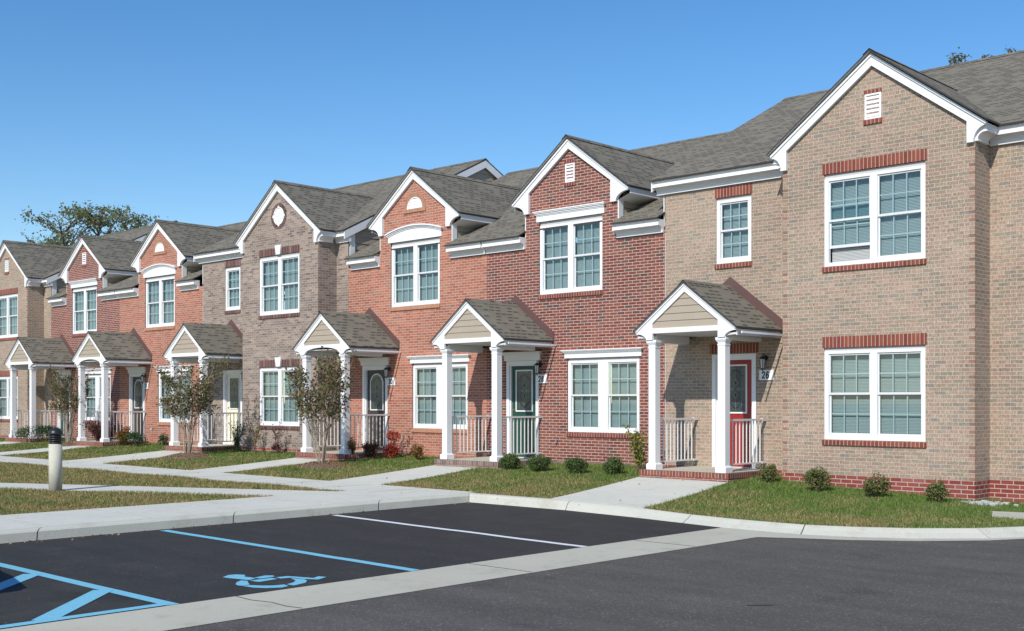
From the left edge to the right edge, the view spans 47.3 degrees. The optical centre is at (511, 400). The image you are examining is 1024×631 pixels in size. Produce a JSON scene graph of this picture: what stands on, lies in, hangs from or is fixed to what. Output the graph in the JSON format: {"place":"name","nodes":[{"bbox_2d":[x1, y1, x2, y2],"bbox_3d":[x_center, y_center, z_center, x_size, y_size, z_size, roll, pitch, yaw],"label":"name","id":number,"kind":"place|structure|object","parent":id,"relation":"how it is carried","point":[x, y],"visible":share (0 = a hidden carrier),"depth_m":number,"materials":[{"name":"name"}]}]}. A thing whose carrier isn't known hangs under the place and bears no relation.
{"place":"outdoors","nodes":[
{"label":"outdoors","id":0,"kind":"place"},
{"bbox_2d":[0,441,19,443],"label":"sidewalk","id":1,"kind":"structure","parent":0,"point":[4,442],"depth_m":43.45,"materials":[{"name":"concrete"}]},
{"bbox_2d":[0,446,90,454],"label":"sidewalk","id":2,"kind":"structure","parent":0,"point":[31,450],"depth_m":38.47,"materials":[{"name":"concrete"}]},
{"bbox_2d":[65,450,196,463],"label":"sidewalk","id":3,"kind":"structure","parent":0,"point":[138,456],"depth_m":34.03,"materials":[{"name":"concrete"}]},
{"bbox_2d":[0,483,335,496],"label":"sidewalk","id":4,"kind":"structure","parent":0,"point":[255,492],"depth_m":22.59,"materials":[{"name":"concrete"}]},
{"bbox_2d":[0,456,403,490],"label":"sidewalk","id":5,"kind":"structure","parent":0,"point":[321,484],"depth_m":26.80,"materials":[{"name":"concrete"}]},
{"bbox_2d":[0,487,473,529],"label":"sidewalk","id":6,"kind":"structure","parent":0,"point":[67,517],"depth_m":18.77,"materials":[{"name":"concrete"}]},
{"bbox_2d":[1,459,447,525],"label":"sidewalk joints","id":7,"kind":"object","parent":6,"relation":"on","point":[225,508],"visible":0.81,"depth_m":21.23,"materials":[{"name":"grey concrete"}]},
{"bbox_2d":[193,458,327,472],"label":"sidewalk","id":8,"kind":"structure","parent":0,"point":[250,466],"depth_m":29.70,"materials":[{"name":"concrete"}]},
{"bbox_2d":[272,457,431,480],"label":"lawn","id":9,"kind":"structure","parent":0,"point":[368,468],"depth_m":27.98,"materials":[{"name":"green plant"}]},
{"bbox_2d":[284,346,356,462],"bbox_3d":[-4.745,0.161,28.850,1.893,2.963,1.787,0,0,43],"label":"crape myrtle","id":10,"kind":"object","parent":9,"relation":"on","point":[327,393],"visible":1,"depth_m":28.76,"materials":[{"name":"green plant"}]},
{"bbox_2d":[298,461,345,468],"bbox_3d":[-4.664,1.583,28.857,1.587,0.175,1.338,0,0,43],"label":"mulch ring","id":11,"kind":"object","parent":9,"relation":"on","point":[318,465],"visible":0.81,"depth_m":28.56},
{"bbox_2d":[347,437,356,453],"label":"shrub","id":12,"kind":"object","parent":9,"relation":"on","point":[352,445],"visible":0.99,"depth_m":30.46,"materials":[{"name":"green plant"}]},
{"bbox_2d":[362,439,379,456],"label":"shrub","id":13,"kind":"object","parent":9,"relation":"on","point":[370,449],"visible":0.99,"depth_m":30.66,"materials":[{"name":"red plant"}]},
{"bbox_2d":[382,431,400,457],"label":"shrub","id":14,"kind":"object","parent":9,"relation":"on","point":[390,449],"visible":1,"depth_m":30.26,"materials":[{"name":"red plant"}]},
{"bbox_2d":[410,442,423,459],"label":"shrub","id":15,"kind":"object","parent":9,"relation":"on","point":[417,453],"visible":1,"depth_m":29.55,"materials":[{"name":"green plant"}]},
{"bbox_2d":[0,502,720,628],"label":"parking lot","id":16,"kind":"structure","parent":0,"point":[172,567],"depth_m":14.61,"materials":[{"name":"black asphalt"}]},
{"bbox_2d":[0,563,178,627],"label":"hatched aisle marking","id":17,"kind":"object","parent":16,"relation":"on","point":[57,613],"visible":1,"depth_m":11.03,"materials":[{"name":"blue paint"}]},
{"bbox_2d":[224,574,323,587],"bbox_3d":[-2.557,1.866,12.091,1.081,0.001,0.838,0,0,8],"label":"accessible symbol","id":18,"kind":"object","parent":16,"relation":"on","point":[301,580],"visible":1,"depth_m":12.21,"materials":[{"name":"blue paint"}]},
{"bbox_2d":[160,530,417,570],"bbox_3d":[-3.039,1.866,14.871,0.149,0.001,5.643,0,0,-45],"label":"parking line","id":19,"kind":"object","parent":16,"relation":"on","point":[323,555],"visible":1,"depth_m":14.48,"materials":[{"name":"blue paint"}]},
{"bbox_2d":[3,441,682,543],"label":"leaf litter","id":20,"kind":"object","parent":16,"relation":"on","point":[231,452],"visible":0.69,"depth_m":28.73,"materials":[{"name":"brown plant"}]},
{"bbox_2d":[333,515,585,546],"bbox_3d":[-0.990,1.866,17.035,0.142,0.001,5.653,0,0,-43],"label":"parking line","id":21,"kind":"object","parent":16,"relation":"on","point":[464,531],"visible":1,"depth_m":16.70,"materials":[{"name":"white paint"}]},
{"bbox_2d":[0,493,1023,543],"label":"kerb","id":22,"kind":"structure","parent":16,"relation":"on","point":[50,532],"depth_m":17.39,"materials":[{"name":"concrete"}]},
{"bbox_2d":[332,465,469,484],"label":"sidewalk","id":23,"kind":"structure","parent":0,"point":[413,473],"depth_m":25.78,"materials":[{"name":"concrete"}]},
{"bbox_2d":[406,463,616,497],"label":"lawn","id":24,"kind":"structure","parent":0,"point":[524,483],"depth_m":24.50,"materials":[{"name":"green plant"}]},
{"bbox_2d":[498,453,520,468],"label":"shrub","id":25,"kind":"object","parent":24,"relation":"on","point":[513,459],"visible":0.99,"depth_m":26.16,"materials":[{"name":"green plant"}]},
{"bbox_2d":[526,454,551,470],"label":"shrub","id":26,"kind":"object","parent":24,"relation":"on","point":[538,462],"visible":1,"depth_m":25.60,"materials":[{"name":"green plant"}]},
{"bbox_2d":[563,457,588,472],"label":"shrub","id":27,"kind":"object","parent":24,"relation":"on","point":[574,465],"visible":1,"depth_m":24.73,"materials":[{"name":"green plant"}]},
{"bbox_2d":[602,455,623,474],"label":"shrub","id":28,"kind":"object","parent":24,"relation":"on","point":[614,465],"visible":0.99,"depth_m":24.24,"materials":[{"name":"green plant"}]},
{"bbox_2d":[622,423,648,470],"bbox_3d":[2.705,0.993,24.706,0.617,1.107,0.667,0,0,43],"label":"shrub","id":29,"kind":"object","parent":24,"relation":"on","point":[638,449],"visible":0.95,"depth_m":24.60,"materials":[{"name":"green plant"}]},
{"bbox_2d":[0,0,1023,402],"label":"sky","id":30,"kind":"structure","parent":0,"point":[185,111],"materials":[{"name":"blue"}]},
{"bbox_2d":[166,403,989,630],"bbox_3d":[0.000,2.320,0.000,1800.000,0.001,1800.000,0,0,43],"label":"ground","id":31,"kind":"structure","parent":0,"point":[444,586],"depth_m":14.98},
{"bbox_2d":[21,229,76,245],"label":"tree","id":32,"kind":"object","parent":31,"relation":"on","point":[45,240],"visible":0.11,"depth_m":68.11,"materials":[{"name":"green plant"}]},
{"bbox_2d":[15,203,105,245],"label":"tree","id":33,"kind":"object","parent":31,"relation":"on","point":[61,234],"visible":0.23,"depth_m":63.75,"materials":[{"name":"green plant"}]},
{"bbox_2d":[60,200,134,245],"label":"tree","id":34,"kind":"object","parent":31,"relation":"on","point":[109,219],"visible":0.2,"depth_m":65.33,"materials":[{"name":"green plant"}]},
{"bbox_2d":[105,206,159,232],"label":"tree","id":35,"kind":"object","parent":31,"relation":"on","point":[138,219],"visible":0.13,"depth_m":69.50,"materials":[{"name":"green plant"}]},
{"bbox_2d":[0,220,284,437],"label":"townhouse","id":36,"kind":"structure","parent":31,"relation":"on","point":[31,280],"depth_m":46.13,"materials":[{"name":"beige brick"}]},
{"bbox_2d":[0,287,17,340],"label":"window","id":37,"kind":"structure","parent":36,"relation":"in","point":[6,306],"depth_m":46.60,"materials":[{"name":"white paint"}]},
{"bbox_2d":[0,370,17,421],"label":"window","id":38,"kind":"structure","parent":36,"relation":"in","point":[4,375],"depth_m":46.73,"materials":[{"name":"white paint"}]},
{"bbox_2d":[4,221,285,443],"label":"townhouse","id":39,"kind":"structure","parent":31,"relation":"on","point":[96,270],"depth_m":43.49,"materials":[{"name":"red brick"}]},
{"bbox_2d":[55,370,71,436],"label":"door","id":40,"kind":"structure","parent":39,"relation":"in","point":[64,372],"depth_m":44.64,"materials":[{"name":"white paint"}]},
{"bbox_2d":[68,278,97,336],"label":"window","id":41,"kind":"structure","parent":39,"relation":"in","point":[82,297],"depth_m":43.53,"materials":[{"name":"white paint"}]},
{"bbox_2d":[85,368,111,423],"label":"window","id":42,"kind":"structure","parent":39,"relation":"in","point":[94,404],"depth_m":42.89,"materials":[{"name":"white paint"}]},
{"bbox_2d":[71,219,418,446],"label":"townhouse","id":43,"kind":"structure","parent":31,"relation":"on","point":[135,347],"depth_m":39.94,"materials":[{"name":"red brick"}]},
{"bbox_2d":[125,367,145,440],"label":"door","id":44,"kind":"structure","parent":43,"relation":"in","point":[136,391],"depth_m":40.94,"materials":[{"name":"white paint"}]},
{"bbox_2d":[140,263,176,330],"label":"window","id":45,"kind":"structure","parent":43,"relation":"in","point":[157,288],"depth_m":39.79,"materials":[{"name":"white paint"}]},
{"bbox_2d":[154,365,192,425],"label":"window","id":46,"kind":"structure","parent":43,"relation":"in","point":[162,421],"depth_m":39.57,"materials":[{"name":"white paint"}]},
{"bbox_2d":[162,158,577,452],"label":"townhouse","id":47,"kind":"structure","parent":31,"relation":"on","point":[299,243],"depth_m":34.59,"materials":[{"name":"grey brick"}]},
{"bbox_2d":[224,259,240,313],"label":"window","id":48,"kind":"structure","parent":47,"relation":"in","point":[235,270],"depth_m":36.88,"materials":[{"name":"white paint"}]},
{"bbox_2d":[223,370,241,444],"bbox_3d":[-8.741,0.212,36.772,1.055,2.355,0.150,0,0,43],"label":"door","id":49,"kind":"structure","parent":47,"relation":"in","point":[232,382],"depth_m":36.88,"materials":[{"name":"white paint"}]},
{"bbox_2d":[258,244,299,318],"bbox_3d":[-6.713,-3.467,34.002,2.020,2.105,0.245,0,0,43],"label":"window","id":50,"kind":"structure","parent":47,"relation":"in","point":[274,300],"depth_m":33.96,"materials":[{"name":"white paint"}]},
{"bbox_2d":[259,357,299,429],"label":"window","id":51,"kind":"structure","parent":47,"relation":"in","point":[274,397],"depth_m":34.08,"materials":[{"name":"white paint"}]},
{"bbox_2d":[292,148,724,460],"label":"townhouse","id":52,"kind":"structure","parent":31,"relation":"on","point":[439,225],"depth_m":30.90,"materials":[{"name":"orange brick"}]},
{"bbox_2d":[357,357,389,451],"bbox_3d":[-3.736,0.105,31.986,1.275,2.570,0.220,0,0,43],"label":"door","id":53,"kind":"structure","parent":52,"relation":"in","point":[374,383],"depth_m":32.06,"materials":[{"name":"white paint"}]},
{"bbox_2d":[385,223,443,310],"bbox_3d":[-2.532,-3.535,30.898,2.210,2.240,0.305,0,0,43],"label":"window","id":54,"kind":"structure","parent":52,"relation":"in","point":[410,293],"depth_m":30.87,"materials":[{"name":"white paint"}]},
{"bbox_2d":[406,354,470,433],"bbox_3d":[-1.842,-0.175,30.245,2.340,2.000,0.305,0,0,43],"label":"window","id":55,"kind":"structure","parent":52,"relation":"in","point":[429,367],"depth_m":30.34,"materials":[{"name":"white paint"}]},
{"bbox_2d":[430,131,880,468],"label":"townhouse","id":56,"kind":"structure","parent":31,"relation":"on","point":[530,331],"depth_m":27.12,"materials":[{"name":"red brick"}]},
{"bbox_2d":[502,351,541,457],"bbox_3d":[0.262,0.105,28.201,1.275,2.570,0.220,0,0,43],"label":"door","id":57,"kind":"structure","parent":56,"relation":"in","point":[522,389],"depth_m":28.26,"materials":[{"name":"white paint"}]},
{"bbox_2d":[532,201,606,298],"bbox_3d":[1.382,-3.455,27.192,2.180,2.080,0.305,0,0,43],"label":"window","id":58,"kind":"structure","parent":56,"relation":"in","point":[563,266],"depth_m":27.17,"materials":[{"name":"white paint"}]},
{"bbox_2d":[560,347,643,437],"bbox_3d":[2.083,-0.175,26.529,2.350,2.000,0.305,0,0,43],"label":"window","id":59,"kind":"structure","parent":56,"relation":"in","point":[592,395],"depth_m":26.50,"materials":[{"name":"white paint"}]},
{"bbox_2d":[633,48,1023,502],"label":"townhouse","id":60,"kind":"structure","parent":31,"relation":"on","point":[895,188],"depth_m":21.71,"materials":[{"name":"beige brick"}]},
{"bbox_2d":[714,183,751,268],"bbox_3d":[4.625,-3.590,24.170,0.895,1.680,0.235,0,0,43],"label":"window","id":61,"kind":"structure","parent":60,"relation":"in","point":[735,238],"depth_m":24.21,"materials":[{"name":"white paint"}]},
{"bbox_2d":[710,342,757,468],"bbox_3d":[4.603,0.103,24.140,1.165,2.575,0.150,0,0,43],"label":"door","id":62,"kind":"structure","parent":60,"relation":"in","point":[742,366],"depth_m":24.07,"materials":[{"name":"red paint"}]},
{"bbox_2d":[822,148,926,272],"bbox_3d":[6.638,-3.435,21.370,2.020,2.040,0.235,0,0,43],"label":"window","id":63,"kind":"structure","parent":60,"relation":"in","point":[857,231],"depth_m":21.32,"materials":[{"name":"white paint"}]},
{"bbox_2d":[822,333,926,447],"bbox_3d":[6.638,-0.188,21.370,2.020,2.025,0.235,0,0,43],"label":"window","id":64,"kind":"structure","parent":60,"relation":"in","point":[856,408],"depth_m":21.32,"materials":[{"name":"white paint"}]},
{"bbox_2d":[946,46,971,64],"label":"tree","id":65,"kind":"object","parent":31,"relation":"on","point":[953,59],"visible":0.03,"depth_m":51.65,"materials":[{"name":"green plant"}]},
{"bbox_2d":[169,537,1023,630],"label":"road","id":66,"kind":"structure","parent":0,"point":[827,585],"depth_m":11.18,"materials":[{"name":"black asphalt"}]},
{"bbox_2d":[0,527,1023,630],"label":"gutter","id":67,"kind":"object","parent":66,"relation":"on","point":[171,617],"visible":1,"depth_m":11.89,"materials":[{"name":"concrete"}]},
{"bbox_2d":[237,540,688,607],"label":"gutter cracks","id":68,"kind":"object","parent":67,"relation":"on","point":[476,564],"visible":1,"depth_m":13.07,"materials":[{"name":"grey concrete"}]},
{"bbox_2d":[551,477,727,507],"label":"sidewalk","id":69,"kind":"structure","parent":0,"point":[640,492],"depth_m":21.20,"materials":[{"name":"concrete"}]},
{"bbox_2d":[673,481,1022,527],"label":"lawn","id":70,"kind":"structure","parent":0,"point":[815,502],"depth_m":19.93,"materials":[{"name":"grass"}]},
{"bbox_2d":[0,437,1023,527],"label":"grass","id":71,"kind":"structure","parent":70,"relation":"on","point":[14,500],"depth_m":21.81,"materials":[{"name":"green plant"}]},
{"bbox_2d":[79,420,126,440],"bbox_3d":[-14.007,1.101,39.928,1.352,0.940,1.290,0,0,10],"label":"shrub","id":72,"kind":"object","parent":71,"relation":"on","point":[95,428],"visible":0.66,"depth_m":39.77,"materials":[{"name":"plant"}]},
{"bbox_2d":[112,426,130,445],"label":"shrub","id":73,"kind":"object","parent":71,"relation":"on","point":[121,434],"visible":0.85,"depth_m":39.34,"materials":[{"name":"green plant"}]},
{"bbox_2d":[123,432,147,445],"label":"shrub","id":74,"kind":"object","parent":71,"relation":"on","point":[133,437],"visible":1,"depth_m":38.86,"materials":[{"name":"green plant"}]},
{"bbox_2d":[157,433,168,445],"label":"shrub","id":75,"kind":"object","parent":71,"relation":"on","point":[164,439],"visible":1,"depth_m":38.23,"materials":[{"name":"green plant"}]},
{"bbox_2d":[754,463,781,481],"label":"shrub","id":76,"kind":"object","parent":70,"relation":"on","point":[768,473],"visible":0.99,"depth_m":22.18,"materials":[{"name":"green plant"}]},
{"bbox_2d":[801,466,831,490],"bbox_3d":[5.518,1.432,21.149,0.511,0.502,0.574,0,0,26],"label":"shrub","id":77,"kind":"object","parent":70,"relation":"on","point":[812,475],"visible":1,"depth_m":21.04,"materials":[{"name":"green plant"}]},
{"bbox_2d":[862,471,892,497],"bbox_3d":[6.309,1.466,20.330,0.552,0.524,0.513,0,0,43],"label":"shrub","id":78,"kind":"object","parent":70,"relation":"on","point":[869,486],"visible":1,"depth_m":20.27,"materials":[{"name":"green plant"}]},
{"bbox_2d":[924,479,950,501],"bbox_3d":[7.153,1.538,19.713,0.438,0.463,0.355,0,0,43],"label":"shrub","id":79,"kind":"object","parent":70,"relation":"on","point":[937,493],"visible":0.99,"depth_m":19.64,"materials":[{"name":"green plant"}]},
{"bbox_2d":[961,500,1018,506],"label":"splash stones","id":80,"kind":"object","parent":70,"relation":"on","point":[995,503],"visible":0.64,"depth_m":19.64,"materials":[{"name":"grey stone"}]},
{"bbox_2d":[991,511,1023,518],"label":"footpath","id":81,"kind":"structure","parent":70,"relation":"on","point":[1015,515],"depth_m":18.13,"materials":[{"name":"concrete"}]},
{"label":"lawn","id":82,"kind":"structure","parent":0,"visible":0},
{"bbox_2d":[48,428,62,490],"bbox_3d":[-8.718,1.157,22.326,0.260,1.285,0.260,0,0,43],"label":"bollard light","id":83,"kind":"object","parent":82,"relation":"on","point":[55,460],"visible":0.98,"depth_m":22.23,"materials":[{"name":"concrete"}]},
{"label":"lawn","id":84,"kind":"structure","parent":0,"visible":0},
{"bbox_2d":[162,453,209,459],"bbox_3d":[-9.260,1.572,33.407,1.809,0.183,1.303,0,0,43],"label":"mulch ring","id":85,"kind":"object","parent":84,"relation":"on","point":[190,456],"visible":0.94,"depth_m":33.04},
{"bbox_2d":[153,353,231,452],"bbox_3d":[-9.258,0.141,33.490,2.475,2.985,1.826,0,0,43],"label":"crape myrtle","id":86,"kind":"object","parent":84,"relation":"on","point":[191,394],"visible":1,"depth_m":33.32,"materials":[{"name":"green plant"}]},
{"bbox_2d":[228,421,245,451],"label":"shrub","id":87,"kind":"object","parent":84,"relation":"on","point":[239,434],"visible":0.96,"depth_m":34.48,"materials":[{"name":"green plant"}]},
{"bbox_2d":[246,419,263,451],"bbox_3d":[-7.492,1.044,34.125,0.493,1.021,0.401,0,0,-31],"label":"shrub","id":88,"kind":"object","parent":84,"relation":"on","point":[255,439],"visible":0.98,"depth_m":34.12,"materials":[{"name":"green plant"}]},
{"bbox_2d":[271,442,283,452],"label":"shrub","id":89,"kind":"object","parent":84,"relation":"on","point":[274,446],"visible":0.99,"depth_m":33.39,"materials":[{"name":"red plant"}]},
{"bbox_2d":[272,419,284,452],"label":"shrub","id":90,"kind":"object","parent":84,"relation":"on","point":[275,434],"visible":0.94,"depth_m":33.32,"materials":[{"name":"plant"}]},
{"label":"lawn","id":91,"kind":"structure","parent":0,"visible":0},
{"bbox_2d":[11,424,62,441],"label":"shrub","id":92,"kind":"object","parent":91,"relation":"on","point":[40,429],"visible":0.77,"depth_m":43.14,"materials":[{"name":"green plant"}]},
{"bbox_2d":[62,442,74,445],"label":"mulch ring","id":93,"kind":"object","parent":91,"relation":"on","point":[64,444],"visible":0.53,"depth_m":40.40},
{"bbox_2d":[44,362,94,441],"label":"crape myrtle","id":94,"kind":"object","parent":93,"relation":"on","point":[64,402],"visible":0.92,"depth_m":40.67,"materials":[{"name":"green plant"}]}
]}

